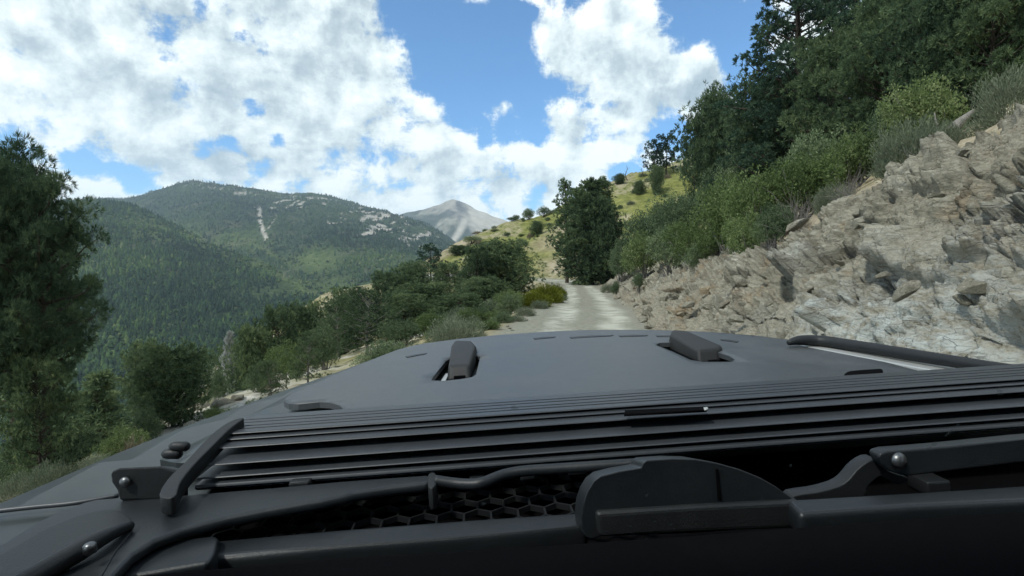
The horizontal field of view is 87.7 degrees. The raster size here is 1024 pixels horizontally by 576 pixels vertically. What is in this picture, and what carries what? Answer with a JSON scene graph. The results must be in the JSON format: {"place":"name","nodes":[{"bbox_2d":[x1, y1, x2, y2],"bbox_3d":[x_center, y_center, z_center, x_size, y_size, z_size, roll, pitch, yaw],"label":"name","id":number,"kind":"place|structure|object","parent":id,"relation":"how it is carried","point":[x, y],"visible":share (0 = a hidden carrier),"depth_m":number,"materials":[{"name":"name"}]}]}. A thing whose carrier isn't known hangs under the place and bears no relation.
{"place":"outdoors","nodes":[
{"label":"outdoors","id":0,"kind":"place"},
{"bbox_2d":[0,178,455,464],"bbox_3d":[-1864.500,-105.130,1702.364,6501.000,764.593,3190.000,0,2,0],"label":"mountain terrain","id":1,"kind":"structure","parent":0,"point":[322,257],"depth_m":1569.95,"materials":[{"name":"green plant"}]},
{"bbox_2d":[0,0,864,221],"label":"sky","id":2,"kind":"structure","parent":0,"point":[399,107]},
{"bbox_2d":[399,199,507,241],"bbox_3d":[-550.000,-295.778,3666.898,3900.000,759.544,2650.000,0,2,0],"label":"mountain peak","id":3,"kind":"structure","parent":0,"point":[455,220],"depth_m":3924.70,"materials":[{"name":"grey stone"}]},
{"bbox_2d":[1,100,1022,499],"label":"hillside","id":4,"kind":"structure","parent":0,"point":[593,306],"depth_m":27.30,"materials":[{"name":"beige soil"}]},
{"bbox_2d":[0,446,42,493],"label":"dark shrub","id":5,"kind":"object","parent":4,"relation":"on","point":[4,474],"visible":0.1,"depth_m":9.97,"materials":[{"name":"green plant"}]},
{"bbox_2d":[0,470,46,502],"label":"sagebrush","id":6,"kind":"object","parent":4,"relation":"on","point":[7,489],"visible":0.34,"depth_m":7.98,"materials":[{"name":"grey plant"}]},
{"bbox_2d":[0,152,52,398],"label":"pine tree","id":7,"kind":"object","parent":4,"relation":"on","point":[7,227],"visible":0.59,"depth_m":8.70,"materials":[{"name":"green plant"}]},
{"bbox_2d":[15,458,76,494],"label":"sagebrush","id":8,"kind":"object","parent":4,"relation":"on","point":[50,476],"visible":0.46,"depth_m":7.22,"materials":[{"name":"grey plant"}]},
{"bbox_2d":[0,347,95,486],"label":"pinyon pine","id":9,"kind":"object","parent":4,"relation":"on","point":[27,401],"visible":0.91,"depth_m":8.55,"materials":[{"name":"green plant"}]},
{"bbox_2d":[0,127,105,469],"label":"pine tree","id":10,"kind":"object","parent":4,"relation":"on","point":[17,146],"visible":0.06,"depth_m":12.33,"materials":[{"name":"green plant"}]},
{"bbox_2d":[0,159,115,466],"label":"pine tree","id":11,"kind":"object","parent":4,"relation":"on","point":[70,229],"visible":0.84,"depth_m":9.07,"materials":[{"name":"green plant"}]},
{"bbox_2d":[53,423,106,476],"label":"dark shrub","id":12,"kind":"object","parent":4,"relation":"on","point":[75,452],"visible":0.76,"depth_m":8.81,"materials":[{"name":"green plant"}]},
{"bbox_2d":[72,451,109,471],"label":"sagebrush","id":13,"kind":"object","parent":4,"relation":"on","point":[89,462],"visible":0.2,"depth_m":7.65,"materials":[{"name":"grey plant"}]},
{"bbox_2d":[53,368,137,461],"bbox_3d":[-21.904,9.011,28.577,6.646,9.655,6.578,0,2,4],"label":"fir tree","id":14,"kind":"object","parent":4,"relation":"on","point":[97,394],"visible":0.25,"depth_m":27.98,"materials":[{"name":"green plant"}]},
{"bbox_2d":[88,422,150,461],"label":"leafy shrub","id":15,"kind":"object","parent":4,"relation":"on","point":[110,447],"visible":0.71,"depth_m":8.63,"materials":[{"name":"green plant"}]},
{"bbox_2d":[115,336,156,418],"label":"pinyon pine","id":16,"kind":"object","parent":4,"relation":"on","point":[123,380],"visible":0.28,"depth_m":59.64,"materials":[{"name":"green plant"}]},
{"bbox_2d":[126,347,161,419],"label":"pinyon pine","id":17,"kind":"object","parent":4,"relation":"on","point":[137,407],"visible":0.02,"depth_m":45.69,"materials":[{"name":"green plant"}]},
{"bbox_2d":[128,403,166,443],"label":"dark shrub","id":18,"kind":"object","parent":4,"relation":"on","point":[148,422],"visible":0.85,"depth_m":10.00,"materials":[{"name":"green plant"}]},
{"bbox_2d":[111,338,221,428],"bbox_3d":[-7.082,2.046,11.220,2.139,1.968,1.888,1,2,28],"label":"juniper tree","id":19,"kind":"object","parent":4,"relation":"on","point":[174,377],"visible":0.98,"depth_m":10.84,"materials":[{"name":"green plant"}]},
{"bbox_2d":[202,405,224,418],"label":"leafy shrub","id":20,"kind":"object","parent":4,"relation":"on","point":[209,413],"visible":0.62,"depth_m":10.56,"materials":[{"name":"green plant"}]},
{"bbox_2d":[207,370,229,397],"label":"dark shrub","id":21,"kind":"object","parent":4,"relation":"on","point":[221,386],"visible":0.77,"depth_m":14.05,"materials":[{"name":"green plant"}]},
{"bbox_2d":[215,330,238,396],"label":"dead conifer","id":22,"kind":"object","parent":4,"relation":"on","point":[227,339],"visible":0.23,"depth_m":24.05,"materials":[{"name":"grey plant"}]},
{"bbox_2d":[211,322,280,394],"bbox_3d":[-10.459,3.173,21.085,2.216,3.793,2.511,1,2,32],"label":"juniper tree","id":23,"kind":"object","parent":4,"relation":"on","point":[251,348],"visible":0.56,"depth_m":20.73,"materials":[{"name":"green plant"}]},
{"bbox_2d":[242,366,270,392],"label":"dark shrub","id":24,"kind":"object","parent":4,"relation":"on","point":[252,374],"visible":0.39,"depth_m":12.99,"materials":[{"name":"green plant"}]},
{"bbox_2d":[241,358,294,403],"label":"pinyon pine","id":25,"kind":"object","parent":4,"relation":"on","point":[275,373],"visible":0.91,"depth_m":10.98,"materials":[{"name":"green plant"}]},
{"bbox_2d":[252,301,303,372],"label":"pinyon pine","id":26,"kind":"object","parent":4,"relation":"on","point":[271,314],"visible":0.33,"depth_m":26.70,"materials":[{"name":"green plant"}]},
{"bbox_2d":[263,338,316,379],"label":"leafy shrub","id":27,"kind":"object","parent":4,"relation":"on","point":[284,361],"visible":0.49,"depth_m":14.94,"materials":[{"name":"green plant"}]},
{"bbox_2d":[276,297,336,362],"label":"juniper tree","id":28,"kind":"object","parent":4,"relation":"on","point":[304,316],"visible":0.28,"depth_m":29.68,"materials":[{"name":"green plant"}]},
{"bbox_2d":[281,328,337,382],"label":"pinyon pine","id":29,"kind":"object","parent":4,"relation":"on","point":[304,356],"visible":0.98,"depth_m":12.51,"materials":[{"name":"green plant"}]},
{"bbox_2d":[304,322,343,369],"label":"dark shrub","id":30,"kind":"object","parent":4,"relation":"on","point":[326,342],"visible":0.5,"depth_m":16.98,"materials":[{"name":"green plant"}]},
{"bbox_2d":[311,293,360,356],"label":"pinyon pine","id":31,"kind":"object","parent":4,"relation":"on","point":[330,320],"visible":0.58,"depth_m":22.78,"materials":[{"name":"green plant"}]},
{"bbox_2d":[319,284,381,354],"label":"juniper tree","id":32,"kind":"object","parent":4,"relation":"on","point":[335,293],"visible":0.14,"depth_m":31.66,"materials":[{"name":"green plant"}]},
{"bbox_2d":[332,285,409,354],"bbox_3d":[-5.021,1.185,19.007,3.188,2.634,2.750,1,2,32],"label":"pinyon pine","id":33,"kind":"object","parent":4,"relation":"on","point":[374,315],"visible":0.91,"depth_m":18.86,"materials":[{"name":"green plant"}]},
{"bbox_2d":[349,339,406,366],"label":"dark shrub","id":34,"kind":"object","parent":4,"relation":"on","point":[389,348],"visible":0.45,"depth_m":11.08,"materials":[{"name":"green plant"}]},
{"bbox_2d":[362,267,409,338],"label":"pinyon pine","id":35,"kind":"object","parent":4,"relation":"on","point":[382,278],"visible":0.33,"depth_m":39.48,"materials":[{"name":"green plant"}]},
{"bbox_2d":[376,319,422,345],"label":"dark shrub","id":36,"kind":"object","parent":4,"relation":"on","point":[404,330],"visible":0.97,"depth_m":17.75,"materials":[{"name":"green plant"}]},
{"bbox_2d":[371,291,438,338],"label":"pinyon pine","id":37,"kind":"object","parent":4,"relation":"on","point":[413,305],"visible":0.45,"depth_m":26.64,"materials":[{"name":"green plant"}]},
{"bbox_2d":[375,259,456,310],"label":"juniper tree","id":38,"kind":"object","parent":4,"relation":"on","point":[415,271],"visible":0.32,"depth_m":43.19,"materials":[{"name":"green plant"}]},
{"bbox_2d":[384,279,464,328],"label":"juniper tree","id":39,"kind":"object","parent":4,"relation":"on","point":[430,289],"visible":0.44,"depth_m":30.42,"materials":[{"name":"green plant"}]},
{"bbox_2d":[415,309,446,339],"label":"leafy shrub","id":40,"kind":"object","parent":4,"relation":"on","point":[423,324],"visible":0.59,"depth_m":18.89,"materials":[{"name":"green plant"}]},
{"bbox_2d":[415,242,448,278],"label":"pine tree","id":41,"kind":"object","parent":4,"relation":"on","point":[437,253],"visible":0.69,"depth_m":57.74,"materials":[{"name":"green plant"}]},
{"bbox_2d":[429,260,466,294],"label":"pinyon pine","id":42,"kind":"object","parent":4,"relation":"on","point":[442,274],"visible":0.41,"depth_m":43.34,"materials":[{"name":"green plant"}]},
{"bbox_2d":[444,244,467,254],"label":"juniper tree","id":43,"kind":"object","parent":4,"relation":"on","point":[457,249],"visible":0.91,"depth_m":77.19,"materials":[{"name":"green plant"}]},
{"bbox_2d":[425,313,488,342],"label":"sagebrush","id":44,"kind":"object","parent":4,"relation":"on","point":[451,328],"visible":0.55,"depth_m":12.74,"materials":[{"name":"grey plant"}]},
{"bbox_2d":[421,293,496,318],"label":"pinyon pine","id":45,"kind":"object","parent":4,"relation":"on","point":[451,300],"visible":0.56,"depth_m":21.75,"materials":[{"name":"green plant"}]},
{"bbox_2d":[455,306,484,325],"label":"leafy shrub","id":46,"kind":"object","parent":4,"relation":"on","point":[469,311],"visible":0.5,"depth_m":18.65,"materials":[{"name":"green plant"}]},
{"bbox_2d":[455,243,497,295],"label":"pinyon pine","id":47,"kind":"object","parent":4,"relation":"on","point":[473,260],"visible":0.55,"depth_m":33.48,"materials":[{"name":"green plant"}]},
{"bbox_2d":[453,275,518,306],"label":"juniper tree","id":48,"kind":"object","parent":4,"relation":"on","point":[485,288],"visible":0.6,"depth_m":28.59,"materials":[{"name":"green plant"}]},
{"bbox_2d":[471,319,502,330],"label":"leafy shrub","id":49,"kind":"object","parent":4,"relation":"on","point":[493,325],"visible":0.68,"depth_m":14.92,"materials":[{"name":"green plant"}]},
{"bbox_2d":[488,311,514,322],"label":"dark shrub","id":50,"kind":"object","parent":4,"relation":"on","point":[500,318],"visible":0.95,"depth_m":16.99,"materials":[{"name":"green plant"}]},
{"bbox_2d":[453,235,552,295],"bbox_3d":[-0.508,-1.032,35.594,7.000,4.943,6.178,0,2,9],"label":"juniper tree","id":51,"kind":"object","parent":4,"relation":"on","point":[509,261],"visible":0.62,"depth_m":34.74,"materials":[{"name":"green plant"}]},
{"bbox_2d":[493,294,521,314],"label":"dark shrub","id":52,"kind":"object","parent":4,"relation":"on","point":[512,306],"visible":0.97,"depth_m":22.33,"materials":[{"name":"green plant"}]},
{"bbox_2d":[492,289,525,313],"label":"leafy shrub","id":53,"kind":"object","parent":4,"relation":"on","point":[498,298],"visible":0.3,"depth_m":23.12,"materials":[{"name":"green plant"}]},
{"bbox_2d":[0,330,1023,575],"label":"off road vehicle","id":54,"kind":"object","parent":4,"relation":"on","point":[626,452],"visible":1,"depth_m":0.78,"materials":[{"name":"grey paint"}]},
{"bbox_2d":[526,220,545,234],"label":"juniper tree","id":55,"kind":"object","parent":4,"relation":"on","point":[536,227],"visible":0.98,"depth_m":79.38,"materials":[{"name":"green plant"}]},
{"bbox_2d":[520,288,553,307],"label":"yellow bush","id":56,"kind":"object","parent":4,"relation":"on","point":[532,296],"visible":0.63,"depth_m":23.83,"materials":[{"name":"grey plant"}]},
{"bbox_2d":[526,283,565,303],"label":"yellow bush","id":57,"kind":"object","parent":4,"relation":"on","point":[552,291],"visible":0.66,"depth_m":26.69,"materials":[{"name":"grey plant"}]},
{"bbox_2d":[545,177,575,282],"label":"pine tree","id":58,"kind":"object","parent":4,"relation":"on","point":[564,184],"visible":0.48,"depth_m":49.56,"materials":[{"name":"green plant"}]},
{"bbox_2d":[547,175,628,284],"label":"pine tree","id":59,"kind":"object","parent":4,"relation":"on","point":[581,202],"visible":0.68,"depth_m":46.06,"materials":[{"name":"green plant"}]},
{"bbox_2d":[560,193,626,284],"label":"juniper tree","id":60,"kind":"object","parent":4,"relation":"on","point":[605,231],"visible":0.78,"depth_m":45.11,"materials":[{"name":"green plant"}]},
{"bbox_2d":[632,179,648,193],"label":"juniper tree","id":61,"kind":"object","parent":4,"relation":"on","point":[639,187],"visible":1,"depth_m":83.10,"materials":[{"name":"green plant"}]},
{"bbox_2d":[620,207,668,268],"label":"dark shrub","id":62,"kind":"object","parent":4,"relation":"on","point":[638,221],"visible":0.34,"depth_m":37.52,"materials":[{"name":"green plant"}]},
{"bbox_2d":[640,138,667,172],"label":"pine tree","id":63,"kind":"object","parent":4,"relation":"on","point":[658,147],"visible":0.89,"depth_m":91.04,"materials":[{"name":"green plant"}]},
{"bbox_2d":[648,164,665,194],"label":"juniper tree","id":64,"kind":"object","parent":4,"relation":"on","point":[656,175],"visible":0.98,"depth_m":81.15,"materials":[{"name":"green plant"}]},
{"bbox_2d":[649,130,681,174],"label":"pine tree","id":65,"kind":"object","parent":4,"relation":"on","point":[665,146],"visible":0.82,"depth_m":91.61,"materials":[{"name":"green plant"}]},
{"bbox_2d":[642,189,705,261],"bbox_3d":[9.228,-3.381,30.049,3.448,4.556,3.324,-1,2,-28],"label":"dark shrub","id":66,"kind":"object","parent":4,"relation":"on","point":[676,211],"visible":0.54,"depth_m":29.53,"materials":[{"name":"green plant"}]},
{"bbox_2d":[668,77,743,220],"bbox_3d":[14.500,-9.254,37.286,6.990,10.561,6.170,1,2,14],"label":"juniper tree","id":67,"kind":"object","parent":4,"relation":"on","point":[704,121],"visible":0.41,"depth_m":36.81,"materials":[{"name":"green plant"}]},
{"bbox_2d":[688,162,723,227],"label":"dark shrub","id":68,"kind":"object","parent":4,"relation":"on","point":[705,186],"visible":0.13,"depth_m":31.53,"materials":[{"name":"green plant"}]},
{"bbox_2d":[689,228,743,258],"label":"leafy shrub","id":69,"kind":"object","parent":4,"relation":"on","point":[703,241],"visible":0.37,"depth_m":19.84,"materials":[{"name":"green plant"}]},
{"bbox_2d":[706,96,747,194],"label":"fir tree","id":70,"kind":"object","parent":4,"relation":"on","point":[724,145],"visible":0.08,"depth_m":30.74,"materials":[{"name":"green plant"}]},
{"bbox_2d":[712,145,751,189],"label":"dark shrub","id":71,"kind":"object","parent":4,"relation":"on","point":[730,170],"visible":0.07,"depth_m":28.61,"materials":[{"name":"green plant"}]},
{"bbox_2d":[707,61,837,198],"bbox_3d":[12.881,-7.219,26.177,5.578,7.368,6.320,-1,2,-26],"label":"juniper tree","id":72,"kind":"object","parent":4,"relation":"on","point":[746,127],"visible":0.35,"depth_m":25.50,"materials":[{"name":"green plant"}]},
{"bbox_2d":[712,0,864,182],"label":"fir tree","id":73,"kind":"object","parent":4,"relation":"on","point":[819,10],"visible":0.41,"depth_m":24.00,"materials":[{"name":"green plant"}]},
{"bbox_2d":[758,149,848,218],"bbox_3d":[7.711,-2.650,14.469,2.094,2.197,1.994,0,2,8],"label":"leafy shrub","id":74,"kind":"object","parent":4,"relation":"on","point":[813,181],"visible":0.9,"depth_m":14.14,"materials":[{"name":"green plant"}]},
{"bbox_2d":[599,103,1023,367],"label":"rock bank","id":75,"kind":"object","parent":4,"relation":"attached to","point":[970,224],"visible":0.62,"depth_m":6.08,"materials":[{"name":"grey stone"}]},
{"bbox_2d":[607,236,634,281],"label":"dark shrub","id":76,"kind":"object","parent":75,"relation":"on","point":[616,262],"visible":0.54,"depth_m":37.68,"materials":[{"name":"green plant"}]},
{"bbox_2d":[620,229,661,278],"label":"leafy shrub","id":77,"kind":"object","parent":75,"relation":"on","point":[636,245],"visible":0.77,"depth_m":30.59,"materials":[{"name":"green plant"}]},
{"bbox_2d":[644,222,688,276],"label":"dark shrub","id":78,"kind":"object","parent":75,"relation":"on","point":[661,250],"visible":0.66,"depth_m":25.88,"materials":[{"name":"green plant"}]},
{"bbox_2d":[660,210,717,265],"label":"leafy shrub","id":79,"kind":"object","parent":75,"relation":"on","point":[682,242],"visible":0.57,"depth_m":22.88,"materials":[{"name":"green plant"}]},
{"bbox_2d":[681,243,715,268],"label":"dark shrub","id":80,"kind":"object","parent":75,"relation":"on","point":[703,255],"visible":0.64,"depth_m":20.22,"materials":[{"name":"green plant"}]},
{"bbox_2d":[689,172,768,251],"bbox_3d":[7.575,-2.380,18.284,2.672,3.299,2.543,2,3,44],"label":"leafy shrub","id":81,"kind":"object","parent":75,"relation":"on","point":[713,212],"visible":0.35,"depth_m":18.24,"materials":[{"name":"green plant"}]},
{"bbox_2d":[730,275,747,289],"bbox_3d":[4.552,-0.192,10.746,0.385,0.562,0.662,2,3,38],"label":"rock","id":82,"kind":"object","parent":75,"relation":"on","point":[738,281],"visible":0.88,"depth_m":10.65,"materials":[{"name":"grey stone"}]},
{"bbox_2d":[721,206,779,256],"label":"leafy shrub","id":83,"kind":"object","parent":75,"relation":"on","point":[737,235],"visible":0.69,"depth_m":13.46,"materials":[{"name":"green plant"}]},
{"bbox_2d":[715,163,808,235],"bbox_3d":[7.100,-2.208,15.303,2.467,2.730,2.821,2,3,37],"label":"leafy shrub","id":84,"kind":"object","parent":75,"relation":"on","point":[737,201],"visible":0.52,"depth_m":14.90,"materials":[{"name":"green plant"}]},
{"bbox_2d":[748,201,796,250],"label":"dark shrub","id":85,"kind":"object","parent":75,"relation":"on","point":[778,222],"visible":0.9,"depth_m":12.15,"materials":[{"name":"green plant"}]},
{"bbox_2d":[759,181,819,246],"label":"bare bush","id":86,"kind":"object","parent":75,"relation":"on","point":[798,214],"visible":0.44,"depth_m":11.85,"materials":[{"name":"grey plant"}]},
{"bbox_2d":[785,218,808,234],"bbox_3d":[5.858,-1.246,11.176,0.783,0.156,0.346,-31,-26,12],"label":"rock","id":87,"kind":"object","parent":75,"relation":"on","point":[796,225],"visible":0.95,"depth_m":11.06,"materials":[{"name":"grey stone"}]},
{"bbox_2d":[822,163,875,199],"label":"bare bush","id":88,"kind":"object","parent":75,"relation":"on","point":[846,191],"visible":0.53,"depth_m":10.40,"materials":[{"name":"grey plant"}]},
{"bbox_2d":[892,278,922,302],"bbox_3d":[3.846,0.012,5.190,0.227,0.134,0.327,-22,-21,-50],"label":"rock","id":89,"kind":"object","parent":75,"relation":"on","point":[905,290],"visible":1,"depth_m":5.14,"materials":[{"name":"grey stone"}]},
{"bbox_2d":[952,294,971,305],"bbox_3d":[3.731,0.101,4.418,0.121,0.102,0.073,1,2,26],"label":"rock","id":90,"kind":"object","parent":75,"relation":"on","point":[961,299],"visible":1,"depth_m":4.40,"materials":[{"name":"grey stone"}]},
{"bbox_2d":[956,278,986,293],"bbox_3d":[3.829,-0.026,4.351,0.366,0.113,0.190,-19,18,15],"label":"rock","id":91,"kind":"object","parent":75,"relation":"on","point":[969,286],"visible":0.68,"depth_m":4.32,"materials":[{"name":"grey stone"}]},
{"bbox_2d":[781,123,856,212],"bbox_3d":[9.589,-3.697,16.796,2.280,3.012,2.198,-2,3,-42],"label":"dark shrub","id":92,"kind":"object","parent":4,"relation":"on","point":[819,144],"visible":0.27,"depth_m":16.53,"materials":[{"name":"green plant"}]},
{"bbox_2d":[769,14,891,171],"bbox_3d":[12.329,-7.038,20.626,4.278,6.591,4.793,1,2,24],"label":"pinyon pine","id":93,"kind":"object","parent":4,"relation":"on","point":[817,76],"visible":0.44,"depth_m":20.39,"materials":[{"name":"green plant"}]},
{"bbox_2d":[810,182,855,215],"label":"sagebrush","id":94,"kind":"object","parent":4,"relation":"on","point":[823,201],"visible":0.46,"depth_m":12.84,"materials":[{"name":"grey plant"}]},
{"bbox_2d":[808,0,876,98],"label":"fir tree","id":95,"kind":"object","parent":4,"relation":"on","point":[853,4],"visible":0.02,"depth_m":27.14,"materials":[{"name":"green plant"}]},
{"bbox_2d":[808,121,902,190],"bbox_3d":[9.231,-3.388,14.355,2.174,2.103,1.900,2,3,44],"label":"leafy shrub","id":96,"kind":"object","parent":4,"relation":"on","point":[844,158],"visible":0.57,"depth_m":14.15,"materials":[{"name":"green plant"}]},
{"bbox_2d":[811,0,927,164],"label":"pinyon pine","id":97,"kind":"object","parent":4,"relation":"on","point":[859,79],"visible":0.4,"depth_m":17.69,"materials":[{"name":"green plant"}]},
{"bbox_2d":[818,0,922,114],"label":"pine tree","id":98,"kind":"object","parent":4,"relation":"on","point":[846,24],"visible":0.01,"depth_m":22.00,"materials":[{"name":"green plant"}]},
{"bbox_2d":[846,104,905,175],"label":"dark shrub","id":99,"kind":"object","parent":4,"relation":"on","point":[875,125],"visible":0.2,"depth_m":13.86,"materials":[{"name":"green plant"}]},
{"bbox_2d":[866,109,953,182],"bbox_3d":[7.155,-2.534,9.517,1.332,1.269,1.290,-2,3,-40],"label":"sagebrush","id":100,"kind":"object","parent":4,"relation":"on","point":[903,138],"visible":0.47,"depth_m":9.44,"materials":[{"name":"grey plant"}]},
{"bbox_2d":[875,69,972,151],"bbox_3d":[9.675,-3.904,12.526,1.820,2.247,1.732,-2,3,-45],"label":"leafy shrub","id":101,"kind":"object","parent":4,"relation":"on","point":[918,103],"visible":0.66,"depth_m":12.23,"materials":[{"name":"green plant"}]},
{"bbox_2d":[860,0,1023,126],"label":"juniper tree","id":102,"kind":"object","parent":4,"relation":"on","point":[918,27],"visible":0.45,"depth_m":14.99,"materials":[{"name":"green plant"}]},
{"bbox_2d":[919,118,981,145],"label":"sagebrush","id":103,"kind":"object","parent":4,"relation":"on","point":[954,134],"visible":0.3,"depth_m":8.74,"materials":[{"name":"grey plant"}]},
{"bbox_2d":[910,0,1023,120],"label":"pinyon pine","id":104,"kind":"object","parent":4,"relation":"on","point":[991,10],"visible":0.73,"depth_m":13.62,"materials":[{"name":"green plant"}]},
{"bbox_2d":[965,61,1023,134],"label":"sagebrush","id":105,"kind":"object","parent":4,"relation":"on","point":[1014,92],"visible":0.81,"depth_m":8.07,"materials":[{"name":"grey plant"}]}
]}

